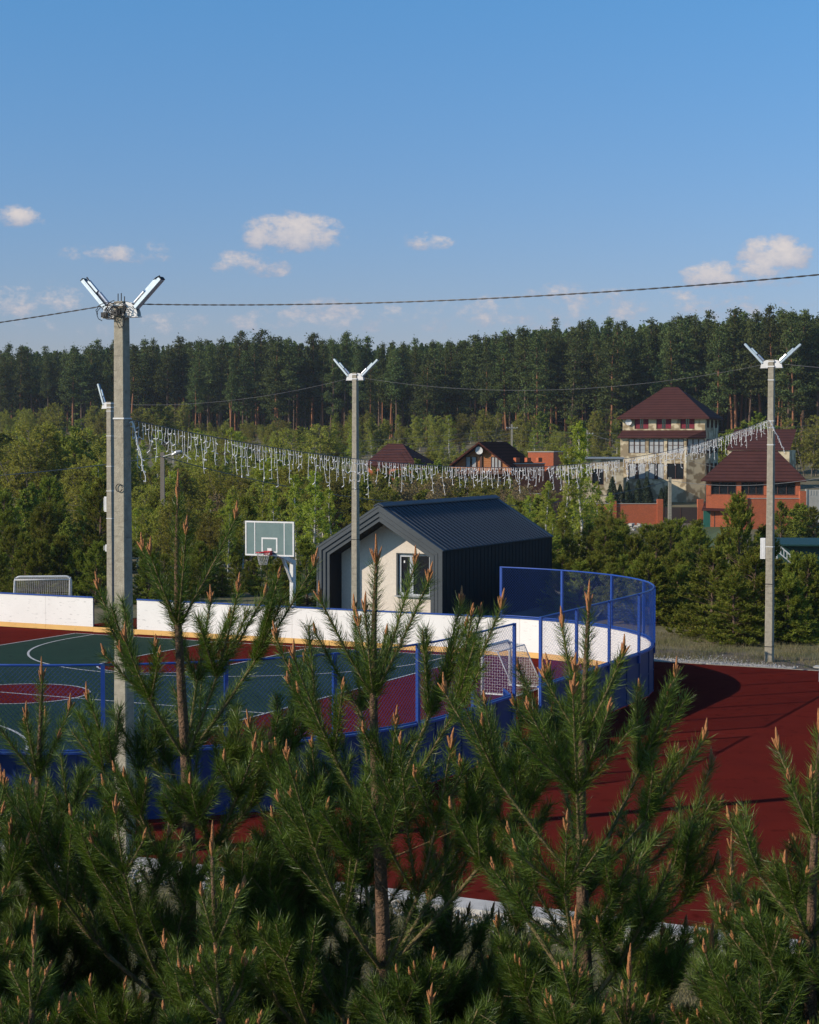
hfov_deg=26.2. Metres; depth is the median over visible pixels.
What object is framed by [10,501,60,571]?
leafy tree
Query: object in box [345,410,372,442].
leafy tree
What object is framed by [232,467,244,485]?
willow
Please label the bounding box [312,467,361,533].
willow
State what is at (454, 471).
leafy tree
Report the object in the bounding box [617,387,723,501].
stone house
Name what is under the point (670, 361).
pine tree
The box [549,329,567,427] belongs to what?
pine tree
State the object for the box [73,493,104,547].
young pine
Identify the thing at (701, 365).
pine tree
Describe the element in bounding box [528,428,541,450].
leafy tree
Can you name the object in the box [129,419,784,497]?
string lights
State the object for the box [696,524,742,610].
young pine
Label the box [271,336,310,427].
pine tree
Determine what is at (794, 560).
young pine
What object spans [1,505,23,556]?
young pine
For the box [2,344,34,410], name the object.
pine tree
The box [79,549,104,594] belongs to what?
young pine
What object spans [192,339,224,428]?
pine tree
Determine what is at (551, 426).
leafy tree
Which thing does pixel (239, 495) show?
bush
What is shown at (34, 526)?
young pine
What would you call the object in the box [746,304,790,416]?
pine tree
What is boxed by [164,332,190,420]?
pine tree
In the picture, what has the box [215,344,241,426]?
pine tree
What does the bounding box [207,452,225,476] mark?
willow
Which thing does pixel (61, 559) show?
young pine
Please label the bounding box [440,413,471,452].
leafy tree
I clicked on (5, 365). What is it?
pine tree
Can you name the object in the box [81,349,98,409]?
pine tree
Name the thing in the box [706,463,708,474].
window
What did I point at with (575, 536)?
young pine
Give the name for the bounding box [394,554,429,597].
window
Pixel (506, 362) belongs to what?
pine tree
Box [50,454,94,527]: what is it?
leafy tree
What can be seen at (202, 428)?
leafy tree
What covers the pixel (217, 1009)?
pine tree
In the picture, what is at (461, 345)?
pine tree
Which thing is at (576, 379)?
pine tree
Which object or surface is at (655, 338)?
pine tree
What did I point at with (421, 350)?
pine tree
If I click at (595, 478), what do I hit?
window
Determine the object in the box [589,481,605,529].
birch tree
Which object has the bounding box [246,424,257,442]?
leafy tree
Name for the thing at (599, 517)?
bush
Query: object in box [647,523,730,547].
lawn
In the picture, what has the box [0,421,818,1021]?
ground
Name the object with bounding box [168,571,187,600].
young pine
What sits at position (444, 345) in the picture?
pine tree
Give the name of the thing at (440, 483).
bush
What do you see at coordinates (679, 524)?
young pine
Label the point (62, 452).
leafy tree
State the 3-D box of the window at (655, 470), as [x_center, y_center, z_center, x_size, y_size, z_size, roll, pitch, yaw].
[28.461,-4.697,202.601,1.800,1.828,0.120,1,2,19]
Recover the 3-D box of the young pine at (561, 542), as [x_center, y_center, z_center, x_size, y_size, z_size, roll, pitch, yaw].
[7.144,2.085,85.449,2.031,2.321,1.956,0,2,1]
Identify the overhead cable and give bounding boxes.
[0,304,109,322]
[0,456,161,475]
[132,274,818,305]
[139,433,509,451]
[162,429,510,444]
[164,457,667,505]
[171,379,344,404]
[266,433,510,453]
[321,437,509,457]
[365,365,759,390]
[513,424,818,433]
[588,433,818,487]
[674,478,818,485]
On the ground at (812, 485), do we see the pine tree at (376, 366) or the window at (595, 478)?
the pine tree at (376, 366)
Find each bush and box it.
[208,492,227,512]
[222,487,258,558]
[237,491,260,516]
[245,484,276,520]
[259,479,301,521]
[265,492,305,531]
[276,480,314,551]
[316,470,351,526]
[339,484,364,526]
[344,473,384,496]
[351,472,375,511]
[359,487,401,512]
[371,475,394,498]
[377,471,411,500]
[382,486,429,501]
[390,482,443,500]
[391,470,458,500]
[393,476,410,494]
[405,478,464,498]
[416,470,448,497]
[441,487,461,497]
[450,476,480,496]
[453,477,469,496]
[466,474,495,495]
[469,479,503,495]
[476,478,509,499]
[489,476,521,496]
[499,485,528,506]
[503,477,515,495]
[505,494,513,506]
[511,485,558,520]
[512,497,529,515]
[512,497,544,522]
[526,493,548,523]
[531,494,540,523]
[567,509,579,533]
[584,501,608,526]
[591,510,610,530]
[604,493,616,516]
[604,509,628,529]
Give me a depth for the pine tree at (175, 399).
377.28 m
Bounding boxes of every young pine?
[0,488,12,544]
[0,490,27,566]
[0,523,28,581]
[0,531,46,593]
[0,549,11,592]
[0,552,14,587]
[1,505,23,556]
[9,505,23,553]
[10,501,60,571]
[10,537,64,594]
[17,481,41,535]
[19,551,56,594]
[22,508,54,564]
[33,475,78,537]
[33,533,84,594]
[47,498,62,540]
[50,538,70,588]
[54,504,66,529]
[56,516,83,569]
[58,549,99,599]
[71,507,86,542]
[72,540,106,603]
[73,476,140,570]
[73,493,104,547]
[74,480,90,525]
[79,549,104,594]
[91,557,106,591]
[132,551,172,604]
[133,572,152,597]
[150,553,171,586]
[165,559,200,598]
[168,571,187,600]
[184,540,224,596]
[186,538,215,587]
[193,549,234,596]
[211,567,234,596]
[223,555,248,592]
[241,560,257,586]
[245,563,261,591]
[246,556,274,595]
[257,558,305,605]
[281,537,316,605]
[535,554,573,612]
[538,523,559,579]
[545,558,594,612]
[549,559,606,618]
[552,531,569,565]
[552,534,565,568]
[553,517,571,551]
[561,532,586,566]
[566,555,618,615]
[569,533,584,560]
[572,553,625,611]
[577,522,596,556]
[579,532,603,571]
[582,525,621,569]
[583,518,607,557]
[592,561,637,620]
[595,555,625,597]
[605,516,616,533]
[607,518,632,551]
[609,525,633,558]
[613,551,689,626]
[614,560,649,614]
[617,553,635,589]
[621,535,642,564]
[624,535,651,568]
[631,565,683,626]
[633,522,660,553]
[643,530,675,566]
[647,518,681,544]
[652,522,669,550]
[652,549,705,617]
[658,524,685,559]
[659,557,676,611]
[661,545,752,636]
[666,563,707,621]
[674,517,697,555]
[675,527,708,582]
[676,525,713,584]
[681,518,710,571]
[692,570,781,644]
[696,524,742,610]
[700,490,775,621]
[712,546,803,642]
[748,575,818,643]
[753,524,782,597]
[762,557,786,608]
[774,550,818,620]
[775,500,792,537]
[775,571,817,639]
[784,505,811,537]
[786,502,818,537]
[795,552,818,629]
[800,506,818,537]
[800,561,818,628]
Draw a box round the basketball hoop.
[245,521,295,605]
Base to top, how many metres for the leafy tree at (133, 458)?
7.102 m
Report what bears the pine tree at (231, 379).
on the ground at (812, 485)
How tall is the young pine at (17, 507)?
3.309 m
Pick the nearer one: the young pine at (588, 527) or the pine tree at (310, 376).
the young pine at (588, 527)
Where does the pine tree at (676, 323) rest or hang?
on the ground at (812, 485)
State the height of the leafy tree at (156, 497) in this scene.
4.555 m
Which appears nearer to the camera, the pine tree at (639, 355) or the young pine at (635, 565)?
the young pine at (635, 565)
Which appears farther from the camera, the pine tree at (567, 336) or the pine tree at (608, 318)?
the pine tree at (567, 336)
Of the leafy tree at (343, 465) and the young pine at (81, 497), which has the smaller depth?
the young pine at (81, 497)
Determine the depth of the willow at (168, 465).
135.22 m
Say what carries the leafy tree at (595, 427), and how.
on the ground at (812, 485)
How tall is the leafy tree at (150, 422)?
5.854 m
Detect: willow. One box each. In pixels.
[131,461,171,502]
[131,464,147,502]
[131,484,156,548]
[142,466,204,509]
[144,475,157,503]
[145,451,172,496]
[147,480,183,509]
[165,470,183,506]
[172,465,183,480]
[176,456,198,484]
[176,463,223,515]
[182,461,225,496]
[194,448,251,488]
[199,467,249,511]
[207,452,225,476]
[223,472,255,499]
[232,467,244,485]
[244,459,278,517]
[247,466,264,492]
[259,484,299,511]
[260,457,275,503]
[265,454,290,493]
[267,452,324,530]
[280,456,294,477]
[304,454,321,484]
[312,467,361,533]
[314,474,327,534]
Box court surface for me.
[0,633,443,749]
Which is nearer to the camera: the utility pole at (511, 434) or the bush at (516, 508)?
the bush at (516, 508)
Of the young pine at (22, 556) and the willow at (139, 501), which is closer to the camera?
the young pine at (22, 556)
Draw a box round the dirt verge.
[654,649,818,669]
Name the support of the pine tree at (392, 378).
on the ground at (812, 485)
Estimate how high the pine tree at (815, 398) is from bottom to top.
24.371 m
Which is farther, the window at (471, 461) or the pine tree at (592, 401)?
the pine tree at (592, 401)
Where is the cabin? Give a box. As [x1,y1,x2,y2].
[316,495,553,615]
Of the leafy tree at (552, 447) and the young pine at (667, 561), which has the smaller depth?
the young pine at (667, 561)
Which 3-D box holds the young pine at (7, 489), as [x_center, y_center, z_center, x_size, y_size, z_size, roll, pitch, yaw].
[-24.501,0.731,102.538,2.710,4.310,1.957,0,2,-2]
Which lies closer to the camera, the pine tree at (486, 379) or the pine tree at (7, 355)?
the pine tree at (486, 379)
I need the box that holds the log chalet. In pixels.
[447,442,532,493]
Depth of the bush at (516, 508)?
116.65 m
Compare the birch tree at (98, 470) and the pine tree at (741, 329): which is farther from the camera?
the pine tree at (741, 329)
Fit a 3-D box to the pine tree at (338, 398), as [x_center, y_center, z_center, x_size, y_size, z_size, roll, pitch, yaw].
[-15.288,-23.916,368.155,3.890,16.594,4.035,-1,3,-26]
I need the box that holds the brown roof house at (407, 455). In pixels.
[364,444,434,480]
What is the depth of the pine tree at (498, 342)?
353.14 m
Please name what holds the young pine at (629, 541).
on the ground at (812, 485)
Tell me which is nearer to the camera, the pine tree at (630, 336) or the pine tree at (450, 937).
the pine tree at (450, 937)
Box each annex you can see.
[563,457,623,503]
[726,429,796,468]
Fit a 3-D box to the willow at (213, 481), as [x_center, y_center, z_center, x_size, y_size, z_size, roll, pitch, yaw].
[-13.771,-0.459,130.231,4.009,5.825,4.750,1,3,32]
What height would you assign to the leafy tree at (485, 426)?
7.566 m
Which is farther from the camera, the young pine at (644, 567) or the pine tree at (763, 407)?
the pine tree at (763, 407)
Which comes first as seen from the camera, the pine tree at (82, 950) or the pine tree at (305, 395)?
the pine tree at (82, 950)
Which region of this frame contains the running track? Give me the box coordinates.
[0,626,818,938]
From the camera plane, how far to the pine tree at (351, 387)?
365.79 m
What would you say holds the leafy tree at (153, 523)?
on the ground at (812, 485)
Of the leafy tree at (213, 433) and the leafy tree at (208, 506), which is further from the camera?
the leafy tree at (213, 433)
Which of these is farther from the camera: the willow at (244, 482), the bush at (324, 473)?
the bush at (324, 473)
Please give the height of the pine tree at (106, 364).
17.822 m
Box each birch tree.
[80,515,87,556]
[86,458,106,532]
[219,495,237,578]
[266,485,287,558]
[282,474,309,565]
[297,471,331,556]
[316,487,344,538]
[522,496,537,521]
[533,480,559,535]
[547,510,558,534]
[555,445,588,533]
[560,420,601,534]
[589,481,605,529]
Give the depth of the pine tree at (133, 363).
370.04 m
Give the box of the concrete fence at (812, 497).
[805,489,818,527]
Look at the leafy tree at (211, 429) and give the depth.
329.27 m
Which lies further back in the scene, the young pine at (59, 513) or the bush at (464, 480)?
the bush at (464, 480)
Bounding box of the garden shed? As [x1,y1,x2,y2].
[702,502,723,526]
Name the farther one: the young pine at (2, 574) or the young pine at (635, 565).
the young pine at (2, 574)
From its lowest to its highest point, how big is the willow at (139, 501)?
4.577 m
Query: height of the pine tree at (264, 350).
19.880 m
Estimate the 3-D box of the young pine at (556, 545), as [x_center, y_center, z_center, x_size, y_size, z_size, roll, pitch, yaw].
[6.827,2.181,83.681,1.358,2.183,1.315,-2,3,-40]
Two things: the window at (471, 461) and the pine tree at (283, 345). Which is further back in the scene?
the pine tree at (283, 345)
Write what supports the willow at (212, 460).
on the ground at (812, 485)
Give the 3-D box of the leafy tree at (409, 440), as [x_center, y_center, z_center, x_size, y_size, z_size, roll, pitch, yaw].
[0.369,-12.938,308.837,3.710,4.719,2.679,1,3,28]
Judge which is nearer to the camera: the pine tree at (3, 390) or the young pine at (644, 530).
the young pine at (644, 530)
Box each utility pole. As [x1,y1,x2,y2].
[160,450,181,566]
[506,424,512,445]
[668,477,671,519]
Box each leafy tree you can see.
[0,408,15,436]
[0,423,68,503]
[0,433,18,447]
[0,439,63,526]
[4,424,10,445]
[8,436,29,464]
[9,469,30,506]
[10,428,28,443]
[11,409,23,437]
[14,408,38,443]
[23,421,106,513]
[25,408,49,430]
[44,402,72,435]
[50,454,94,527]
[60,425,74,435]
[60,437,106,480]
[60,450,106,527]
[63,425,86,454]
[63,438,101,497]
[72,419,85,430]
[82,405,105,440]
[84,428,98,451]
[89,435,106,451]
[94,412,106,438]
[94,434,106,474]
[130,407,147,446]
[131,408,153,442]
[131,436,138,475]
[131,443,138,487]
[132,484,181,557]
[132,497,172,558]
[132,508,142,566]
[136,416,146,445]
[136,440,148,477]
[143,415,156,445]
[144,431,155,445]
[144,453,149,471]
[148,486,202,563]
[149,410,176,445]
[150,441,155,456]
[151,402,184,446]
[151,431,166,476]
[163,401,192,440]
[163,491,175,567]
[164,422,179,447]
[169,432,176,463]
[173,440,184,465]
[176,429,193,456]
[180,508,207,537]
[184,428,212,464]
[188,423,207,440]
[189,449,201,468]
[189,509,207,540]
[190,508,220,545]
[193,511,240,567]
[202,430,215,448]
[203,498,216,521]
[207,423,221,444]
[207,431,220,454]
[214,434,239,478]
[216,426,226,449]
[216,508,226,564]
[220,421,230,438]
[220,427,250,476]
[226,431,253,474]
[229,494,276,566]
[232,430,262,473]
[233,509,248,569]
[238,421,253,439]
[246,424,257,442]
[246,453,258,489]
[254,424,264,441]
[255,502,269,570]
[258,427,265,439]
[260,424,273,449]
[260,429,313,478]
[260,435,268,458]
[269,421,294,440]
[274,419,290,440]
[276,423,350,482]
[292,425,320,448]
[293,426,316,463]
[322,439,345,470]
[329,412,342,435]
[333,421,351,448]
[336,451,351,477]
[343,414,360,446]
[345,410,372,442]
[346,430,361,473]
[359,440,367,458]
[359,464,379,505]
[360,419,391,443]
[364,438,370,454]
[367,417,393,452]
[367,433,376,452]
[370,469,404,485]
[377,441,395,451]
[377,462,407,485]
[394,414,401,438]
[395,425,409,444]
[402,465,422,491]
[403,425,420,450]
[407,458,435,480]
[408,413,434,451]
[412,445,438,470]
[416,467,458,497]
[418,459,449,492]
[424,415,447,453]
[424,445,461,472]
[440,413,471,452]
[442,415,457,452]
[449,449,462,460]
[461,442,466,453]
[468,429,473,440]
[470,412,493,441]
[474,409,505,441]
[501,430,517,447]
[505,412,539,455]
[517,444,532,457]
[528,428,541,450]
[534,411,557,448]
[539,435,544,449]
[543,439,559,450]
[546,423,560,440]
[549,430,571,450]
[559,444,568,456]
[562,416,588,446]
[568,415,590,451]
[586,410,622,453]
[590,448,604,456]
[600,446,619,456]
[611,421,620,452]
[614,438,619,450]
[777,415,818,476]
[783,426,813,470]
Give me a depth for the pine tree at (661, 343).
340.37 m
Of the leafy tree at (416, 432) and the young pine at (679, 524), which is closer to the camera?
the young pine at (679, 524)
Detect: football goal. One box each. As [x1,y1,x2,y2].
[13,575,71,595]
[481,639,538,695]
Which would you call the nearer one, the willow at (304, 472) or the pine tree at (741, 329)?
the willow at (304, 472)
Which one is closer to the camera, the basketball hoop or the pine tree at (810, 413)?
the basketball hoop
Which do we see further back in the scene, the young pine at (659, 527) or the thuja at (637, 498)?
the thuja at (637, 498)
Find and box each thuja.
[605,476,618,502]
[615,484,623,502]
[621,482,632,502]
[632,479,643,502]
[640,476,653,502]
[658,488,665,519]
[663,486,667,509]
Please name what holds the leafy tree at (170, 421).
on the ground at (812, 485)
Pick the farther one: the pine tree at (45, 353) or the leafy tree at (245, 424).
the pine tree at (45, 353)
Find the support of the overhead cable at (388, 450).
attached to the utility pole at (511, 434)
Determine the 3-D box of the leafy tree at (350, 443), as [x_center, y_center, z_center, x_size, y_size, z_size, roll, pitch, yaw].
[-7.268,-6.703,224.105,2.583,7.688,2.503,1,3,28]
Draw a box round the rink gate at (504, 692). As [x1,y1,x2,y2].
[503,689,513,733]
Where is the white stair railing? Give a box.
[776,546,789,561]
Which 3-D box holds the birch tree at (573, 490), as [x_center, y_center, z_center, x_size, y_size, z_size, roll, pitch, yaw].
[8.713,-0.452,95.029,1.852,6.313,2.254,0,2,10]
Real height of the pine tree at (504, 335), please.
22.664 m
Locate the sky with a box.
[0,0,818,359]
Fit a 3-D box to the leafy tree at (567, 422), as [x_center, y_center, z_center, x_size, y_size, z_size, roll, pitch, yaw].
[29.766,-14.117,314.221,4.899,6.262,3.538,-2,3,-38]
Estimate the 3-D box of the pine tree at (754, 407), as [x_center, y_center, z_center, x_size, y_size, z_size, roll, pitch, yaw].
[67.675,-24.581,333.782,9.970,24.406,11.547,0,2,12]
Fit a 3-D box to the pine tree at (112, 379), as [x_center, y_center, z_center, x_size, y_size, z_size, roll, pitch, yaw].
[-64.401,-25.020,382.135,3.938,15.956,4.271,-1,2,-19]
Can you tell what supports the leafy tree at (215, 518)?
on the ground at (812, 485)
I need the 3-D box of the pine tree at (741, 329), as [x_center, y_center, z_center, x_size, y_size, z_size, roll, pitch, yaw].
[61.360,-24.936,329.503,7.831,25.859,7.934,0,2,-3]
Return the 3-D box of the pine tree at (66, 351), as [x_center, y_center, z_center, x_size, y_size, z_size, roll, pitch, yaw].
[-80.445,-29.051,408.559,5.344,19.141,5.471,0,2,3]
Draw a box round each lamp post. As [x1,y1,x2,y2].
[80,275,164,853]
[97,383,113,618]
[333,358,378,608]
[744,343,801,661]
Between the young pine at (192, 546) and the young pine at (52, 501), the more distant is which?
the young pine at (52, 501)
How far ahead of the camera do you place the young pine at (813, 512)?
127.69 m
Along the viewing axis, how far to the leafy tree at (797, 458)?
259.76 m
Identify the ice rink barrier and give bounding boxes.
[0,566,655,821]
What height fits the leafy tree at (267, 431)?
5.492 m
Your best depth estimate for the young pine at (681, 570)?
63.20 m
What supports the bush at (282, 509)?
on the ground at (812, 485)
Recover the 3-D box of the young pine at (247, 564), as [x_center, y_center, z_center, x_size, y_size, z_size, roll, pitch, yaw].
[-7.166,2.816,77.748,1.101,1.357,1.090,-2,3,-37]
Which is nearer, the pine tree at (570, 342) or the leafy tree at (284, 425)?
the leafy tree at (284, 425)
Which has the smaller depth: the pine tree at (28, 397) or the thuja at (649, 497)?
the thuja at (649, 497)
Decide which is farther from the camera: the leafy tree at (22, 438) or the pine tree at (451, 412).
the pine tree at (451, 412)
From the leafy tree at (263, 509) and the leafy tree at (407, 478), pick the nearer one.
the leafy tree at (263, 509)
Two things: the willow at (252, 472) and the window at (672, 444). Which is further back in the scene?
the window at (672, 444)
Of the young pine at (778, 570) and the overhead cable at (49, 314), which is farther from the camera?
the young pine at (778, 570)
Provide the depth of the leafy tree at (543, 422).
314.23 m
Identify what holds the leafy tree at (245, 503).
on the ground at (812, 485)
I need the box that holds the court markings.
[0,633,440,749]
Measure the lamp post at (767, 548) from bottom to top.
9.722 m
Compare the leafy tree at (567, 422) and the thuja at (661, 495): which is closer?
the thuja at (661, 495)
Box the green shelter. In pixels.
[775,538,818,569]
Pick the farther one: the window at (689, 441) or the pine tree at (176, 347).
the pine tree at (176, 347)
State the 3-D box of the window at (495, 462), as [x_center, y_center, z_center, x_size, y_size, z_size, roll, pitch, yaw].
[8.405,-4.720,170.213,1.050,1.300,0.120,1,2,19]
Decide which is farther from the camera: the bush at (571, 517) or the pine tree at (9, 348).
the pine tree at (9, 348)
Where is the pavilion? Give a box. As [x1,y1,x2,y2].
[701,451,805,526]
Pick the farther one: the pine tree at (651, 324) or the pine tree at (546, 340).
the pine tree at (651, 324)
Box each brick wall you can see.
[513,458,544,492]
[527,451,562,516]
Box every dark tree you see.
[718,426,741,460]
[718,429,728,463]
[722,428,735,456]
[735,421,757,428]
[747,411,776,428]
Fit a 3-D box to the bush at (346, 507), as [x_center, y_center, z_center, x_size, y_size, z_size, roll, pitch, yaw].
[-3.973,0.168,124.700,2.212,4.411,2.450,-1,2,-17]
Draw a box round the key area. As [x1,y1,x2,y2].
[98,643,306,672]
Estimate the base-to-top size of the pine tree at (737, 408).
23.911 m
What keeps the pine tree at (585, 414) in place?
on the ground at (812, 485)
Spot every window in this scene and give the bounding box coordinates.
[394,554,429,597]
[466,456,476,469]
[491,457,501,469]
[592,469,603,484]
[628,463,644,478]
[629,439,645,452]
[635,419,648,428]
[649,439,663,452]
[649,463,663,478]
[656,419,670,428]
[667,439,683,452]
[667,463,683,478]
[680,419,694,428]
[687,439,704,452]
[706,439,708,452]
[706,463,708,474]
[711,482,735,493]
[741,482,763,494]
[775,482,794,494]
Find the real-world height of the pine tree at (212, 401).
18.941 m
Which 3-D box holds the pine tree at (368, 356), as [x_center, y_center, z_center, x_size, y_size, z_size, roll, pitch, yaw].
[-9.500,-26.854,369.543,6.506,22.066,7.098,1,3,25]
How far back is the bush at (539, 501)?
131.98 m
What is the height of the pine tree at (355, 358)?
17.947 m
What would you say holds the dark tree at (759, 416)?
on the ground at (812, 485)
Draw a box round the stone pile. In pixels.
[627,523,655,530]
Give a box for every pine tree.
[0,343,17,381]
[0,356,15,422]
[0,365,10,423]
[0,468,347,1023]
[0,656,144,1008]
[0,769,62,1022]
[0,912,104,1023]
[1,352,23,429]
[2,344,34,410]
[7,355,24,421]
[9,346,46,410]
[24,356,49,418]
[25,363,43,418]
[29,361,45,413]
[39,346,59,409]
[39,350,56,406]
[41,360,65,421]
[43,352,61,393]
[53,342,85,410]
[54,350,62,419]
[54,353,88,425]
[55,359,79,428]
[57,352,71,423]
[58,349,68,375]
[64,353,95,425]
[78,341,106,412]
[79,354,95,427]
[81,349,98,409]
[81,360,111,410]
[82,363,97,408]
[93,339,107,414]
[96,370,113,427]
[100,355,113,386]
[101,348,131,393]
[103,342,113,380]
[107,363,113,400]
[130,343,151,412]
[130,348,142,413]
[130,354,149,413]
[132,353,157,407]
[135,335,151,409]
[143,337,165,421]
[143,345,158,407]
[150,346,183,405]
[151,820,274,1023]
[152,359,185,410]
[152,534,580,1023]
[153,343,161,416]
[156,344,178,408]
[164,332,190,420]
[168,360,186,417]
[171,347,192,429]
[181,341,196,429]
[183,341,213,427]
[184,363,207,424]
[184,365,193,427]
[192,338,210,424]
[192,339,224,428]
[196,343,222,429]
[196,789,340,1022]
[206,336,231,426]
[210,347,225,427]
[212,343,220,428]
[214,350,226,425]
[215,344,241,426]
[221,358,240,426]
[226,330,250,431]
[227,350,263,428]
[229,336,263,435]
[231,350,238,430]
[243,337,266,436]
[249,328,274,430]
[252,341,302,420]
[252,346,270,426]
[255,331,280,423]
[256,361,298,420]
[269,336,295,423]
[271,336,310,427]
[278,340,291,421]
[285,341,301,430]
[290,344,309,428]
[291,355,310,429]
[292,351,309,426]
[296,359,315,428]
[300,332,327,428]
[304,354,319,429]
[306,333,318,426]
[306,342,337,425]
[307,342,335,427]
[317,335,338,429]
[320,339,346,430]
[331,330,355,425]
[331,360,343,420]
[333,334,358,425]
[336,352,349,424]
[342,335,368,404]
[344,350,350,418]
[346,354,367,422]
[346,363,365,401]
[358,335,374,434]
[359,361,380,426]
[364,348,387,429]
[367,350,386,417]
[368,341,388,427]
[374,347,388,422]
[375,348,406,438]
[379,346,411,430]
[383,340,398,417]
[386,341,417,425]
[386,354,392,436]
[391,785,528,1023]
[394,345,413,419]
[404,337,421,414]
[406,346,420,419]
[408,348,416,430]
[409,364,436,428]
[410,344,424,413]
[411,353,443,433]
[412,348,452,434]
[426,340,437,427]
[432,365,445,432]
[434,579,729,1023]
[437,343,451,416]
[437,346,454,424]
[439,342,462,437]
[441,339,453,423]
[444,342,468,420]
[447,348,479,434]
[449,339,464,423]
[449,355,465,409]
[451,335,485,439]
[457,341,488,422]
[462,340,481,406]
[467,860,565,1023]
[468,330,493,415]
[471,336,500,414]
[474,332,498,411]
[479,342,521,440]
[481,904,620,1023]
[487,332,502,420]
[490,337,507,438]
[491,339,505,439]
[493,328,518,434]
[497,327,517,438]
[499,347,522,419]
[503,325,542,424]
[508,325,526,417]
[515,329,558,443]
[521,331,533,424]
[531,330,567,438]
[532,327,559,411]
[532,343,568,433]
[534,325,548,418]
[547,330,566,424]
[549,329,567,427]
[551,317,563,424]
[551,338,583,437]
[552,328,593,444]
[553,326,592,438]
[558,334,572,436]
[561,320,591,418]
[568,320,593,419]
[569,345,592,438]
[581,338,605,415]
[584,317,592,407]
[586,320,603,405]
[588,319,619,436]
[588,331,609,418]
[588,334,643,446]
[589,316,613,422]
[593,343,623,444]
[599,943,672,1023]
[600,321,632,436]
[615,330,635,413]
[616,861,672,979]
[618,320,635,404]
[618,326,638,400]
[620,341,645,411]
[625,329,654,396]
[635,326,659,403]
[636,317,662,400]
[642,325,660,399]
[646,342,681,394]
[651,329,666,380]
[651,331,665,382]
[652,330,687,393]
[655,320,680,386]
[659,920,742,1023]
[669,317,706,400]
[672,313,689,387]
[676,313,702,395]
[677,708,818,1023]
[680,828,772,983]
[682,312,702,391]
[688,309,727,411]
[690,332,716,395]
[696,324,721,404]
[699,326,744,415]
[708,306,752,427]
[709,328,743,428]
[713,322,736,433]
[720,317,740,429]
[721,316,745,428]
[723,916,804,1023]
[732,312,756,421]
[733,323,744,427]
[734,319,767,427]
[736,322,774,412]
[737,314,763,422]
[739,312,751,425]
[739,313,755,426]
[744,323,785,417]
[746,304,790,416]
[751,309,763,420]
[756,321,775,419]
[763,311,815,427]
[765,315,785,425]
[766,326,799,426]
[772,307,816,428]
[775,307,786,428]
[778,311,817,440]
[778,319,816,427]
[783,309,811,439]
[794,318,818,425]
[798,316,818,417]
[804,320,816,439]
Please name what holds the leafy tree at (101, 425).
on the ground at (812, 485)
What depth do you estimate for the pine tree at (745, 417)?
329.69 m
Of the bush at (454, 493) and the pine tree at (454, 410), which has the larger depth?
the pine tree at (454, 410)
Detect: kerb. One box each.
[1,839,803,952]
[654,661,818,670]
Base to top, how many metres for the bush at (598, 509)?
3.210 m
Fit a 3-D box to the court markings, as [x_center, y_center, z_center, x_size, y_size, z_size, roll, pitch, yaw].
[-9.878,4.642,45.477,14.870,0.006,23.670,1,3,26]
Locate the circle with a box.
[0,684,85,703]
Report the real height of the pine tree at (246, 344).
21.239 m
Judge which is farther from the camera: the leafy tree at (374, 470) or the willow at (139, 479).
the leafy tree at (374, 470)
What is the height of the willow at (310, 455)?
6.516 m
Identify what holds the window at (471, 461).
in the log chalet
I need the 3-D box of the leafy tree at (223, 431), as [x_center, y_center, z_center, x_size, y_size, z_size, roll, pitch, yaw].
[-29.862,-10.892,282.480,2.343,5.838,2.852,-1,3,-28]
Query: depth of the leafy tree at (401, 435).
328.10 m
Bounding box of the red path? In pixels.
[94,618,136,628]
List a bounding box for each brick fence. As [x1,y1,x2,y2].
[596,499,662,524]
[697,499,703,522]
[731,491,806,528]
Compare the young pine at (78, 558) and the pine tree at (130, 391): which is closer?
the young pine at (78, 558)
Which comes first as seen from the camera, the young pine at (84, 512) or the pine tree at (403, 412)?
the young pine at (84, 512)
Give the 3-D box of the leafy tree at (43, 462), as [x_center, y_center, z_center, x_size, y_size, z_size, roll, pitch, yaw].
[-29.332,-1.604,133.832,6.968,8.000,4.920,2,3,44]
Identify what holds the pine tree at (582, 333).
on the ground at (812, 485)
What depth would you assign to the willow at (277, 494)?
114.76 m
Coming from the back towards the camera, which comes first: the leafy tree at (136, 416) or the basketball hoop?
the leafy tree at (136, 416)
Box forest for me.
[1,315,815,434]
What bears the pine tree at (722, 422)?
on the ground at (812, 485)
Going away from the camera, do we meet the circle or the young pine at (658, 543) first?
the circle
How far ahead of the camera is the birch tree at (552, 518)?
85.96 m
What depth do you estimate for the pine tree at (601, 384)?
329.31 m
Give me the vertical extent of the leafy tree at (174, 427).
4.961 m
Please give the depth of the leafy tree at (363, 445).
288.64 m
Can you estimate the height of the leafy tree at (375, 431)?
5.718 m
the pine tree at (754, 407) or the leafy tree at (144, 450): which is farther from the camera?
the pine tree at (754, 407)
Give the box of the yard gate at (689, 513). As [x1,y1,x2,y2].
[664,507,696,523]
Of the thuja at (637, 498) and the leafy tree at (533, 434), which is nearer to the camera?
the thuja at (637, 498)
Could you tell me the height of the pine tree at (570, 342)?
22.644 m
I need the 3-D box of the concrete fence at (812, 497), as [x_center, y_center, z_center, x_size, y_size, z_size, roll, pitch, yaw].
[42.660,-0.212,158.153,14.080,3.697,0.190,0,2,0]
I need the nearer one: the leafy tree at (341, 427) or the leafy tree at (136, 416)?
the leafy tree at (341, 427)
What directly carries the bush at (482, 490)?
on the ground at (812, 485)
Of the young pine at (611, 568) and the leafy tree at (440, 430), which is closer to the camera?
the young pine at (611, 568)
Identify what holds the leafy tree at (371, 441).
on the ground at (812, 485)

